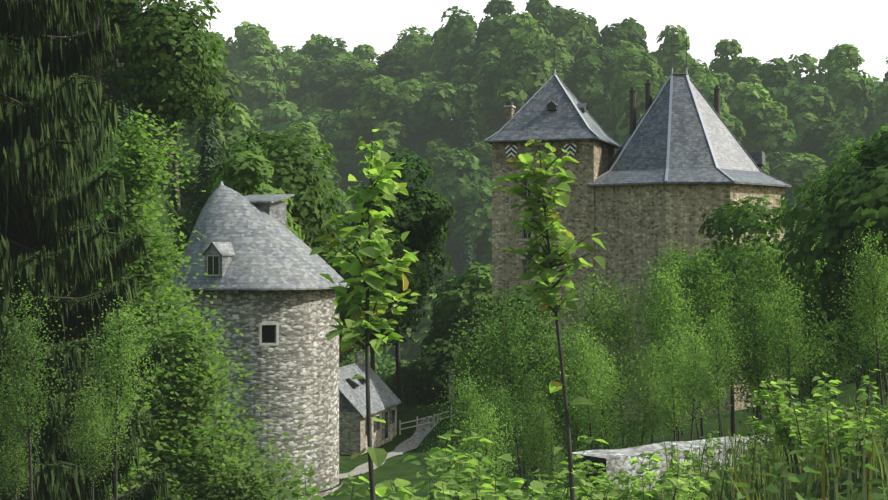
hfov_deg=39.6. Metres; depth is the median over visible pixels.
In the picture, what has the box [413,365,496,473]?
bush
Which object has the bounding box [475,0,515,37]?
forest tree
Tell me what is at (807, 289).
young tree
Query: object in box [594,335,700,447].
young tree
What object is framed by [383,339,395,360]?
forest tree
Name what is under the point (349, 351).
forest tree
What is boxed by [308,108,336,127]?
forest tree
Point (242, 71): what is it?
forest tree
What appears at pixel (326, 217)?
forest tree
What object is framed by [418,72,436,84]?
forest tree
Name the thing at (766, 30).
sky
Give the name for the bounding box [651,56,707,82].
forest tree
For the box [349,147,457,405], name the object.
forest tree
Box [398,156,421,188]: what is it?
forest tree
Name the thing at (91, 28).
forest tree
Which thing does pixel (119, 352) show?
young tree
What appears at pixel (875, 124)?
forest tree
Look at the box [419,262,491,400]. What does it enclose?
forest tree
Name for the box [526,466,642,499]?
shrub
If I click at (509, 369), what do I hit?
young tree
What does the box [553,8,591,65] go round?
forest tree
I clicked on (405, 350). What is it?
forest tree
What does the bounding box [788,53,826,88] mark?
forest tree
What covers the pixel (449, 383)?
stone pillar
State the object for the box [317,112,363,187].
forest tree
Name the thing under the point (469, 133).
forest tree
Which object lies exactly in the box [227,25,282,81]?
forest tree
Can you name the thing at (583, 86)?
forest tree
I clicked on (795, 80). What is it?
forest tree
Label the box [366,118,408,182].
forest tree
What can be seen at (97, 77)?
forest tree
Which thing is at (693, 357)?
young tree
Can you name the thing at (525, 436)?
young tree
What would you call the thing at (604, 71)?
forest tree
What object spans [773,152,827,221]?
forest tree
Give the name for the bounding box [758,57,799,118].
forest tree
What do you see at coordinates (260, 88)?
forest tree
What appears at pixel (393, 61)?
forest tree
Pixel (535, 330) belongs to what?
young tree
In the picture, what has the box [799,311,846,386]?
forest tree
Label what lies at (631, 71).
forest tree
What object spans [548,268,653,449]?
young tree
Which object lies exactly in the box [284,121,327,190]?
forest tree
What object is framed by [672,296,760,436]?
young tree
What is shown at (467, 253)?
forest tree
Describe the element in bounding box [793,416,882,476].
grass tuft
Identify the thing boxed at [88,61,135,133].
forest tree
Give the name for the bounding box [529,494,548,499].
shrub
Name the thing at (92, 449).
young tree
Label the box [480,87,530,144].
forest tree
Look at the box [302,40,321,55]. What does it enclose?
forest tree
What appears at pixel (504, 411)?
bush
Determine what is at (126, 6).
forest tree
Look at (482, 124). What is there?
forest tree
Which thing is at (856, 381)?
young tree
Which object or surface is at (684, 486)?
shrub
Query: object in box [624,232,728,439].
young tree
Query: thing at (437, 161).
forest tree
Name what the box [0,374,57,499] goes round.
young tree
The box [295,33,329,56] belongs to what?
forest tree
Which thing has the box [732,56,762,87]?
forest tree
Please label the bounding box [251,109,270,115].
forest tree
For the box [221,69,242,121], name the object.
forest tree
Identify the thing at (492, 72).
forest tree
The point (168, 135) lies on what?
forest tree
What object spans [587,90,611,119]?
forest tree
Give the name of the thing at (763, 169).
forest tree
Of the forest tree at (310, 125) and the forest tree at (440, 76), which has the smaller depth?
the forest tree at (310, 125)
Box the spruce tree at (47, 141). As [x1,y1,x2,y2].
[0,0,179,499]
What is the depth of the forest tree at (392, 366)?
150.44 m
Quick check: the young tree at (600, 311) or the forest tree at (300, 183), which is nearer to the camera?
the young tree at (600, 311)
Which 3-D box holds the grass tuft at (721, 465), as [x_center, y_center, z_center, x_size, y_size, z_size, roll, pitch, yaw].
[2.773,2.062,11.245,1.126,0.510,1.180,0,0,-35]
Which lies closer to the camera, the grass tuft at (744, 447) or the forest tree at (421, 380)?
the grass tuft at (744, 447)
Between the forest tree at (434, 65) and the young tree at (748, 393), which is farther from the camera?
the forest tree at (434, 65)
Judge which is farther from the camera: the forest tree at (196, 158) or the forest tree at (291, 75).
the forest tree at (291, 75)
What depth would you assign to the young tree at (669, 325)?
30.49 m
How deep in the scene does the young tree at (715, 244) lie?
65.76 m
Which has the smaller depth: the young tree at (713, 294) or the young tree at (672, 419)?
the young tree at (672, 419)
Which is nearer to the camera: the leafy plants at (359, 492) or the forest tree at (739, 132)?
the leafy plants at (359, 492)
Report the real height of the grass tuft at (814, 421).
0.574 m
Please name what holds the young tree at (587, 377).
on the terrain ground
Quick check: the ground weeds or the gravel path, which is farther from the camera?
the gravel path
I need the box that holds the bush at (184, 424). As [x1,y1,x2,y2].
[103,296,350,499]
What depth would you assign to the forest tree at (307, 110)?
332.27 m
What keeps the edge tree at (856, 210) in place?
on the terrain ground
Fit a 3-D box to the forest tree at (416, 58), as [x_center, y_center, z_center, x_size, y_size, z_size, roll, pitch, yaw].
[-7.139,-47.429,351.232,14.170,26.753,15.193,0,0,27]
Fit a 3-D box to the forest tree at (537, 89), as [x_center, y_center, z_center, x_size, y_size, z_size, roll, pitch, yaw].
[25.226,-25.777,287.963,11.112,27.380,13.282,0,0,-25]
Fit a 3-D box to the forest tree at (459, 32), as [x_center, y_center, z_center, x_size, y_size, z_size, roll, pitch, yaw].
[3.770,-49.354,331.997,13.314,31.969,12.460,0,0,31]
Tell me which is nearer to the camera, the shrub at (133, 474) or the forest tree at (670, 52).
the shrub at (133, 474)
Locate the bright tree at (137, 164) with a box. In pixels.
[38,99,275,498]
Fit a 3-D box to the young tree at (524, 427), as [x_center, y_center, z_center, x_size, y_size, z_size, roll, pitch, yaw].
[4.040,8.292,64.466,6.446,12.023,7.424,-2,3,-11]
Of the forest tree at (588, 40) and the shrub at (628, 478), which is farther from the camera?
the forest tree at (588, 40)
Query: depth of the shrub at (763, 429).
10.35 m
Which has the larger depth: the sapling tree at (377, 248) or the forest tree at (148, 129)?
the forest tree at (148, 129)
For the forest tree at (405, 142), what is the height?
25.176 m
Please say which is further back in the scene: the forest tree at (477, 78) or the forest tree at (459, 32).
the forest tree at (459, 32)
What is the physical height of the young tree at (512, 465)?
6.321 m
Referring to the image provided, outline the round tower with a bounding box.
[172,181,348,499]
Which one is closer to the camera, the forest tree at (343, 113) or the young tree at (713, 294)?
the young tree at (713, 294)
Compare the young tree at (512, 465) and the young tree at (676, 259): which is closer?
the young tree at (512, 465)
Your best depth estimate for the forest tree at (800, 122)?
295.31 m
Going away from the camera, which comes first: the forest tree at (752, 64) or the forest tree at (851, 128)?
the forest tree at (851, 128)
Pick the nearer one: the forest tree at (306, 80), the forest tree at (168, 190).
the forest tree at (168, 190)
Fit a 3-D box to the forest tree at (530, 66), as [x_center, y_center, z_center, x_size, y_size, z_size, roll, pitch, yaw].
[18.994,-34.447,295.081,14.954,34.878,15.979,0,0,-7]
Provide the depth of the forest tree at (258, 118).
313.52 m
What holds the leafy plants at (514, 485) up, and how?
on the terrain ground
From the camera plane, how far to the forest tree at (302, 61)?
358.01 m
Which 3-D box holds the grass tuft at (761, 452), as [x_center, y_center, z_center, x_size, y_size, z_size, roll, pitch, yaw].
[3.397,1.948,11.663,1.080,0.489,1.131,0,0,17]
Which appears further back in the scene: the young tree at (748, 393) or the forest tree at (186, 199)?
the forest tree at (186, 199)
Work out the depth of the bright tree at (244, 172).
96.47 m
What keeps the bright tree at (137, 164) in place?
on the terrain ground
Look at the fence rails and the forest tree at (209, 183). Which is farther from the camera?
the forest tree at (209, 183)
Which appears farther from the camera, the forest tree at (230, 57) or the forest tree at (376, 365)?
the forest tree at (230, 57)
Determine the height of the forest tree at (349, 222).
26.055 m
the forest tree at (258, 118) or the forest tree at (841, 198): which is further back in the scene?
the forest tree at (258, 118)
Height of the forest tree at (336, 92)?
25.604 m
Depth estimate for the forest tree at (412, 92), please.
314.16 m
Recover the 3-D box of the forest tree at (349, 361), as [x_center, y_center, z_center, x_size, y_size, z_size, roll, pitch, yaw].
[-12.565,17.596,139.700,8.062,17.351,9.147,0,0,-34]
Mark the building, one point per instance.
(684, 160)
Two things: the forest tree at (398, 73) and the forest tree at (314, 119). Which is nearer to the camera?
the forest tree at (314, 119)
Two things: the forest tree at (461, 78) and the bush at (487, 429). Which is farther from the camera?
the forest tree at (461, 78)
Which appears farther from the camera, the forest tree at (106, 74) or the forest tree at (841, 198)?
the forest tree at (106, 74)
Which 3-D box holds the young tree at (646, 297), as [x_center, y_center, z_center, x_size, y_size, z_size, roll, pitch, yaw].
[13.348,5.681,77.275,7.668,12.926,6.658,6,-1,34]
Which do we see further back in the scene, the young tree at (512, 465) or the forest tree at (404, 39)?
the forest tree at (404, 39)
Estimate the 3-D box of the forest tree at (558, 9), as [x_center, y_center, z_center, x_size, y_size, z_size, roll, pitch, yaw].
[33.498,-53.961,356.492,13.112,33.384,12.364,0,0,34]
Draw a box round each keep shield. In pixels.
[505,145,516,157]
[564,143,575,156]
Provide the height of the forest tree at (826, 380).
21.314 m
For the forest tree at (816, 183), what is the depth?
268.43 m
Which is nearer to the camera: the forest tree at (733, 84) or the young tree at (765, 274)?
the young tree at (765, 274)
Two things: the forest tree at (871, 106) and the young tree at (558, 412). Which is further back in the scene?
the forest tree at (871, 106)
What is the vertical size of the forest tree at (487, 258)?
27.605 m
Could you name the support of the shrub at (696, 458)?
on the terrain ground
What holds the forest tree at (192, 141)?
on the terrain ground
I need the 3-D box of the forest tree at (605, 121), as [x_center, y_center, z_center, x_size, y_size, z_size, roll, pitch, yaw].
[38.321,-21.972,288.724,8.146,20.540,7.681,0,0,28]
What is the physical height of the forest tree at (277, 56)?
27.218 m
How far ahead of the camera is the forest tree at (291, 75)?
341.52 m
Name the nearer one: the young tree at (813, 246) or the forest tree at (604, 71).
the young tree at (813, 246)
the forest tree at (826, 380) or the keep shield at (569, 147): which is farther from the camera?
the forest tree at (826, 380)
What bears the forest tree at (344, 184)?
on the terrain ground
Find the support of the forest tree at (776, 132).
on the terrain ground
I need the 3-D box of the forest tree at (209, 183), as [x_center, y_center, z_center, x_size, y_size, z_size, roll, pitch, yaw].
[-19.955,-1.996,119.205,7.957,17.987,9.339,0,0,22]
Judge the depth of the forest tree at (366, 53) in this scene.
347.51 m
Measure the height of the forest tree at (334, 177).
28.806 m
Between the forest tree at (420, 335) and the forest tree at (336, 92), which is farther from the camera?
the forest tree at (336, 92)
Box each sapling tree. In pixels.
[309,129,419,499]
[490,137,605,499]
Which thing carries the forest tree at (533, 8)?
on the terrain ground
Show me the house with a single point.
(385, 401)
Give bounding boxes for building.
[588,35,791,420]
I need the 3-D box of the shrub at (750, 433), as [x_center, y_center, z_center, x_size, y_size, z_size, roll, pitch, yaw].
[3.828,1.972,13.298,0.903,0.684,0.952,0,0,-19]
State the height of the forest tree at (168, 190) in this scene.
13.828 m
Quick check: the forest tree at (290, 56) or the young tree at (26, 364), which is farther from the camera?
the forest tree at (290, 56)
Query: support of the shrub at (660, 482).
on the terrain ground
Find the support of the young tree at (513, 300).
on the terrain ground
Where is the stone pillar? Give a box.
[447,369,454,402]
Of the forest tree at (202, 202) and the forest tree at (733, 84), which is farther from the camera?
the forest tree at (733, 84)
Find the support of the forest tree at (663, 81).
on the terrain ground
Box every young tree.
[0,272,95,499]
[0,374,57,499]
[42,373,147,499]
[62,293,175,499]
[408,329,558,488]
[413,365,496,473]
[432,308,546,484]
[449,279,566,491]
[449,387,560,499]
[450,285,580,493]
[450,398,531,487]
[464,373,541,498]
[494,302,564,490]
[504,316,655,466]
[508,299,576,492]
[508,361,560,493]
[519,393,572,494]
[532,322,630,459]
[541,317,649,450]
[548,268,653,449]
[551,329,641,449]
[560,353,633,449]
[563,273,665,448]
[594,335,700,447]
[613,238,695,443]
[621,315,706,441]
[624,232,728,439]
[630,233,695,434]
[630,257,711,440]
[634,306,711,441]
[642,283,705,439]
[650,313,737,440]
[652,236,753,436]
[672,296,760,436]
[678,199,768,435]
[681,194,834,432]
[693,226,832,422]
[693,248,811,431]
[703,221,844,410]
[713,240,828,424]
[732,291,812,434]
[739,272,837,415]
[743,238,883,421]
[788,222,821,407]
[791,250,836,411]
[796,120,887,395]
[797,199,837,398]
[798,259,887,415]
[812,187,870,405]
[813,205,887,422]
[819,253,887,418]
[828,225,887,412]
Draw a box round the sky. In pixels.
[65,0,887,81]
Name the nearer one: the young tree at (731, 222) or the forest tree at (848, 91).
the young tree at (731, 222)
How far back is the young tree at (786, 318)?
24.05 m
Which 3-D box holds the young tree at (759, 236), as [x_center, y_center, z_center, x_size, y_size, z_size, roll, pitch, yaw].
[16.278,4.350,61.478,7.431,12.200,7.669,0,0,14]
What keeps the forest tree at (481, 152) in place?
on the terrain ground
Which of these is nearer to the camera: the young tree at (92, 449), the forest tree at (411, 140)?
the young tree at (92, 449)
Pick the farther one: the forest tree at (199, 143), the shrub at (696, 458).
the forest tree at (199, 143)
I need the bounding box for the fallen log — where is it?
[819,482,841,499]
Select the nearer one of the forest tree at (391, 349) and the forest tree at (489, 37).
the forest tree at (391, 349)
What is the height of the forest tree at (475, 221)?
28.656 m
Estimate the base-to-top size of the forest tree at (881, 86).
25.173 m
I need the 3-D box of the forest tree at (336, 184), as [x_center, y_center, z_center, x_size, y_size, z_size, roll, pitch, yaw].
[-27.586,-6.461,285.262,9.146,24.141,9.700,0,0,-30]
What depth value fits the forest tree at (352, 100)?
330.83 m
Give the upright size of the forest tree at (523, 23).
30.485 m
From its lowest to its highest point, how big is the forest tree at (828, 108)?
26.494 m
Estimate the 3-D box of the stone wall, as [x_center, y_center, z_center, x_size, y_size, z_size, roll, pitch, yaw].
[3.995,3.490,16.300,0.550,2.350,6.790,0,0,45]
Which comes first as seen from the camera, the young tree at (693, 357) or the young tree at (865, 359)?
the young tree at (693, 357)
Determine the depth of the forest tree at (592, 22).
355.25 m
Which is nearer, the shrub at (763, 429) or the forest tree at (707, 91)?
the shrub at (763, 429)
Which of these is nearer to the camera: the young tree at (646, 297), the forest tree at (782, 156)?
the young tree at (646, 297)
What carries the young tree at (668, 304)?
on the terrain ground
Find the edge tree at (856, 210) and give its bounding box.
[771,126,887,378]
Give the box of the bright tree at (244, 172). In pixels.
[212,151,304,240]
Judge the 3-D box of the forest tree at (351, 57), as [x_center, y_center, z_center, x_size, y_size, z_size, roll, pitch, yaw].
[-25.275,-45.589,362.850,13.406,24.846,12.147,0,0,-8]
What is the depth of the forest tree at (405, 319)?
112.32 m
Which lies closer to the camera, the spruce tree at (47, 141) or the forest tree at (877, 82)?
the spruce tree at (47, 141)
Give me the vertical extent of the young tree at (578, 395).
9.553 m
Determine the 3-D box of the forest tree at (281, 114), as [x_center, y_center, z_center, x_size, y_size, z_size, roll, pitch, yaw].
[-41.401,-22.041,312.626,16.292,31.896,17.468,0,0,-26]
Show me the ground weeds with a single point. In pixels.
(785, 479)
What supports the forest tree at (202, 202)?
on the terrain ground
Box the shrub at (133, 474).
[36,282,175,499]
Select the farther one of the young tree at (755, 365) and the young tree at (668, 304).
the young tree at (668, 304)
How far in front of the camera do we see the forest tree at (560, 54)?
310.01 m
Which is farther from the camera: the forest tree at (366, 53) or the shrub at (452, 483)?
the forest tree at (366, 53)
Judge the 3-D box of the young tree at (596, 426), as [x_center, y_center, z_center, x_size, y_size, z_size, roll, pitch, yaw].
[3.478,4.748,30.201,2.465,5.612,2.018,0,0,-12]
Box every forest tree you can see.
[68,7,138,80]
[74,7,136,71]
[82,0,163,112]
[86,35,137,120]
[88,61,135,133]
[95,0,121,95]
[103,80,181,152]
[105,0,237,216]
[126,120,191,188]
[157,153,206,194]
[163,161,201,194]
[164,181,196,229]
[166,163,207,231]
[177,107,230,158]
[189,116,217,232]
[193,136,267,224]
[194,82,222,165]
[196,47,241,134]
[196,174,214,207]
[201,36,238,66]
[204,31,224,38]
[204,132,315,213]
[216,102,259,166]
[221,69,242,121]
[224,21,272,69]
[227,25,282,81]
[230,78,277,115]
[234,70,249,87]
[236,56,285,116]
[240,112,289,132]
[242,125,350,289]
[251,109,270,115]
[257,100,307,133]
[259,130,296,147]
[267,47,286,81]
[277,66,311,110]
[279,45,306,79]
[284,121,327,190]
[290,54,314,81]
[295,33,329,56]
[296,111,327,156]
[299,57,346,108]
[299,106,316,116]
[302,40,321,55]
[302,60,316,84]
[306,36,348,64]
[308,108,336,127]
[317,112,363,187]
[318,166,353,217]
[321,58,374,113]
[321,209,343,247]
[324,244,369,363]
[326,222,434,371]
[330,109,369,185]
[330,170,340,186]
[337,77,370,112]
[337,177,358,210]
[339,346,355,366]
[345,54,358,67]
[347,203,372,224]
[348,74,401,152]
[348,342,378,375]
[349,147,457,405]
[351,44,377,74]
[363,333,394,360]
[364,62,417,82]
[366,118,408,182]
[367,48,415,101]
[375,354,393,378]
[377,360,414,382]
[383,78,428,155]
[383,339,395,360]
[384,102,422,145]
[385,359,439,405]
[392,25,433,54]
[394,326,415,359]
[395,81,410,94]
[398,107,411,155]
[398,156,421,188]
[402,311,489,404]
[403,81,465,157]
[404,36,433,81]
[404,292,440,362]
[411,85,423,159]
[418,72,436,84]
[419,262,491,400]
[421,146,471,262]
[422,138,449,169]
[424,27,443,71]
[424,251,457,300]
[426,24,469,80]
[427,68,446,82]
[428,150,490,274]
[433,6,475,70]
[445,53,471,84]
[449,63,472,140]
[451,83,478,139]
[454,180,491,262]
[458,90,480,159]
[458,236,475,276]
[460,89,497,139]
[468,141,491,187]
[469,20,477,50]
[469,46,507,133]
[470,14,512,127]
[473,61,506,132]
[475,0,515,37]
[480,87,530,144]
[480,239,491,284]
[494,34,552,113]
[498,11,552,68]
[525,0,561,36]
[532,82,545,94]
[534,35,574,87]
[546,47,574,66]
[547,58,572,86]
[548,5,567,21]
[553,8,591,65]
[568,54,608,112]
[572,43,610,91]
[574,34,598,59]
[577,15,598,42]
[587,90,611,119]
[595,112,617,155]
[596,23,627,113]
[606,47,663,124]
[607,40,647,90]
[609,79,659,154]
[615,17,648,52]
[624,22,650,54]
[651,25,694,75]
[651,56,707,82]
[658,76,668,85]
[673,59,711,84]
[691,72,731,115]
[699,85,728,123]
[708,38,747,76]
[713,73,733,98]
[722,74,737,88]
[723,112,746,144]
[725,82,774,145]
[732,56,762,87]
[742,101,796,168]
[751,150,769,174]
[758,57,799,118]
[764,162,769,169]
[765,150,796,213]
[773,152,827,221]
[779,86,835,147]
[784,95,821,153]
[784,187,795,210]
[784,220,839,398]
[784,369,846,397]
[786,78,800,148]
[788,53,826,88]
[796,117,854,170]
[799,171,836,209]
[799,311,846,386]
[817,56,857,88]
[817,155,875,376]
[823,43,875,125]
[831,326,887,383]
[832,111,865,152]
[841,358,860,385]
[858,90,887,144]
[866,82,887,134]
[867,76,881,87]
[875,81,887,114]
[883,57,887,81]
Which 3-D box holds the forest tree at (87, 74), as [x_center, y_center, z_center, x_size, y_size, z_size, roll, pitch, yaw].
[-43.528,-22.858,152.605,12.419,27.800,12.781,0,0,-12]
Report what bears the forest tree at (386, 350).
on the terrain ground
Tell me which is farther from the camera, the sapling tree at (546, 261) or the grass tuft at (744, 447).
the grass tuft at (744, 447)
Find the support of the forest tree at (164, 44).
on the terrain ground
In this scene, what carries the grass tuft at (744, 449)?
on the terrain ground
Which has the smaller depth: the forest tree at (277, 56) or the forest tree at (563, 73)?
the forest tree at (563, 73)
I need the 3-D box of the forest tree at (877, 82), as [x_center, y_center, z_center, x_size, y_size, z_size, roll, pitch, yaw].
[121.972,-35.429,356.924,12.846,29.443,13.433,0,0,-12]
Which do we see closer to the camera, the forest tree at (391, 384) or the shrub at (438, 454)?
the shrub at (438, 454)
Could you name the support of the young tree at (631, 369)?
on the terrain ground
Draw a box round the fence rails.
[399,406,461,434]
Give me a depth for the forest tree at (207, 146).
133.51 m
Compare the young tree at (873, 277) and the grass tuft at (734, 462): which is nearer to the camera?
the grass tuft at (734, 462)
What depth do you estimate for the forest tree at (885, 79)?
342.78 m
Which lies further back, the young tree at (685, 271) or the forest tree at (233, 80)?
the forest tree at (233, 80)
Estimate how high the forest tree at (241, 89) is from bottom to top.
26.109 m
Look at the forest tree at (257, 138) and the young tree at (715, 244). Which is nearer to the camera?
the young tree at (715, 244)
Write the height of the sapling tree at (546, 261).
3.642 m
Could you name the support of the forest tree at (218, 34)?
on the terrain ground
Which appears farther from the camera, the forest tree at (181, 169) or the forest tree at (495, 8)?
the forest tree at (495, 8)
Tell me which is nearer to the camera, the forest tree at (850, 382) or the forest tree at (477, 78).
the forest tree at (850, 382)
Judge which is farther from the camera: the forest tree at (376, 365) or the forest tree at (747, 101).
the forest tree at (747, 101)
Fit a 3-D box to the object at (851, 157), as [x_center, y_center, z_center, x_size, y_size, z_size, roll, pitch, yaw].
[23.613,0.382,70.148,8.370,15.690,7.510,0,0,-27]
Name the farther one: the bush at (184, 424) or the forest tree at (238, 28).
the forest tree at (238, 28)
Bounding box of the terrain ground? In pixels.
[24,70,887,499]
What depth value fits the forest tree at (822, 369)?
130.80 m
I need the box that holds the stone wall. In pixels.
[568,431,845,499]
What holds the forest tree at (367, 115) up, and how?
on the terrain ground
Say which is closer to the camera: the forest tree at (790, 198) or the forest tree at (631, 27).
the forest tree at (790, 198)
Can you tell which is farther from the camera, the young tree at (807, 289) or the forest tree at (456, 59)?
the forest tree at (456, 59)
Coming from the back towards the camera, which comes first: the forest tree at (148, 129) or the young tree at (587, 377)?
the forest tree at (148, 129)
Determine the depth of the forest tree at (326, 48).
361.25 m
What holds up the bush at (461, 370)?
on the terrain ground
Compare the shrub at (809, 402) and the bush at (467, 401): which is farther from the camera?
the bush at (467, 401)
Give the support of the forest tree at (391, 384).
on the terrain ground
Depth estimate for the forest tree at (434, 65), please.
335.31 m
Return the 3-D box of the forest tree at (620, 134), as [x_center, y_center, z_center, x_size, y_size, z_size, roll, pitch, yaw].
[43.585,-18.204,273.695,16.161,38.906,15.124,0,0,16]
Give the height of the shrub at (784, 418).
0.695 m
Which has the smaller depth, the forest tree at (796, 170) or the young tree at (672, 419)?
the young tree at (672, 419)
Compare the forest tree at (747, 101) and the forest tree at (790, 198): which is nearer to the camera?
the forest tree at (790, 198)
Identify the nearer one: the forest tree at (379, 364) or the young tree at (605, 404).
the young tree at (605, 404)
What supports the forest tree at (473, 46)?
on the terrain ground
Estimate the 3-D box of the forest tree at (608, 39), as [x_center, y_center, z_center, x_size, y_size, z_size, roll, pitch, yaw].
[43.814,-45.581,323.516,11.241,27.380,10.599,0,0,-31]
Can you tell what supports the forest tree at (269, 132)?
on the terrain ground
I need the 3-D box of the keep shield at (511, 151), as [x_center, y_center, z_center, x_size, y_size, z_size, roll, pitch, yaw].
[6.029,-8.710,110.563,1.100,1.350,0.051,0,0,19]
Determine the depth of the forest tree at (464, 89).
303.79 m
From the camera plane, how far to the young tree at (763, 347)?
27.02 m
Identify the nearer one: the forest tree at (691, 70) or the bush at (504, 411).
the bush at (504, 411)
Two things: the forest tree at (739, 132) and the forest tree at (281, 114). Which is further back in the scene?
the forest tree at (281, 114)
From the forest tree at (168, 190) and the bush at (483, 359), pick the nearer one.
the bush at (483, 359)
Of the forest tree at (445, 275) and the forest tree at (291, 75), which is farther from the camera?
the forest tree at (291, 75)
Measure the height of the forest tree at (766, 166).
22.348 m
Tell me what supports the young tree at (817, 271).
on the terrain ground
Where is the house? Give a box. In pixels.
[339,351,401,454]
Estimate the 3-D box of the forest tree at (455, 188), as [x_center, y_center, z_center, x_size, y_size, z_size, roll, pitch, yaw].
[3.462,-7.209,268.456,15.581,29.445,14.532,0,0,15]
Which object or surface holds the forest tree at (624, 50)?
on the terrain ground
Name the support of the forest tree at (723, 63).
on the terrain ground
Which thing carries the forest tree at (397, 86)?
on the terrain ground
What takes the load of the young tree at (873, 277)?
on the terrain ground
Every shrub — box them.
[36,282,175,499]
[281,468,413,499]
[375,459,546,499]
[403,429,607,499]
[434,479,542,499]
[437,452,647,499]
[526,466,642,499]
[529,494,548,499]
[558,451,719,499]
[568,464,680,499]
[661,430,765,497]
[742,406,835,449]
[749,369,887,487]
[756,418,869,485]
[788,399,887,458]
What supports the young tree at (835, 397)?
on the terrain ground
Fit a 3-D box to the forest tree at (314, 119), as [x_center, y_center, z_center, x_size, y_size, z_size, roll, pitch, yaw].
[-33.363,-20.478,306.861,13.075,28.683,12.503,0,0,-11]
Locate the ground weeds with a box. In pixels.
[602,384,887,499]
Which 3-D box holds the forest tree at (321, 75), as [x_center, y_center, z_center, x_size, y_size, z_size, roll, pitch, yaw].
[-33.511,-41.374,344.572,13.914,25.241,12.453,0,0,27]
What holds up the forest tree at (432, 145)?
on the terrain ground
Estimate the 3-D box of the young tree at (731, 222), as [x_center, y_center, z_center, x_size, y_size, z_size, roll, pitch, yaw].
[14.605,3.856,56.057,6.598,12.773,6.668,-2,1,-16]
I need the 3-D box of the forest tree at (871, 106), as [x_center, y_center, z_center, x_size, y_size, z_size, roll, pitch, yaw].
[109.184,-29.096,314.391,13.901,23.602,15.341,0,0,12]
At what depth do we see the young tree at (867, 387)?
68.08 m
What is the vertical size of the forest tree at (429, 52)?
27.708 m
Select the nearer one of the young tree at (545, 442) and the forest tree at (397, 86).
the young tree at (545, 442)
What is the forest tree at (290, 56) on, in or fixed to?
on the terrain ground
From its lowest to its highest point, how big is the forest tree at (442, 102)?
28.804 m
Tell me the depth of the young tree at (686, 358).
49.24 m
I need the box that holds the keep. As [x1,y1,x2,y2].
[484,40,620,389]
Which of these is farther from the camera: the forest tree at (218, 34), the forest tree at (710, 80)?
the forest tree at (218, 34)
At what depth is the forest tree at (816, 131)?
279.82 m
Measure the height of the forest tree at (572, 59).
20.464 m
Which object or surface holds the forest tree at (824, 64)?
on the terrain ground
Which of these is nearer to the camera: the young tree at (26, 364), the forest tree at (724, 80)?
the young tree at (26, 364)
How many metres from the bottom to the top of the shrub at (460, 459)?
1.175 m
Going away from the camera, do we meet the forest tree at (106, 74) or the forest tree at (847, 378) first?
the forest tree at (106, 74)
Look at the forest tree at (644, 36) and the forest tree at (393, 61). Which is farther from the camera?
the forest tree at (644, 36)
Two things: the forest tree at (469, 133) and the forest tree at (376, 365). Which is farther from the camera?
the forest tree at (469, 133)
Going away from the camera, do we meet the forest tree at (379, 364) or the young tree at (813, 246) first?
the young tree at (813, 246)
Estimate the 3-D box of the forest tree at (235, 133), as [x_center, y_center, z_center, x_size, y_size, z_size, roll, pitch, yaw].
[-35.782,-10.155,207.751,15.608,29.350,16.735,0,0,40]
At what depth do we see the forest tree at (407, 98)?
301.81 m
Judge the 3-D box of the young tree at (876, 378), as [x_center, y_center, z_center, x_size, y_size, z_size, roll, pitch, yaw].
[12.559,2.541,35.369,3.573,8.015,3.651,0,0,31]
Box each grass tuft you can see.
[657,405,884,499]
[691,440,778,496]
[722,423,841,473]
[724,422,810,478]
[745,438,768,484]
[765,400,882,447]
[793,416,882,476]
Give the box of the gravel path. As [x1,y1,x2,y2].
[339,416,441,478]

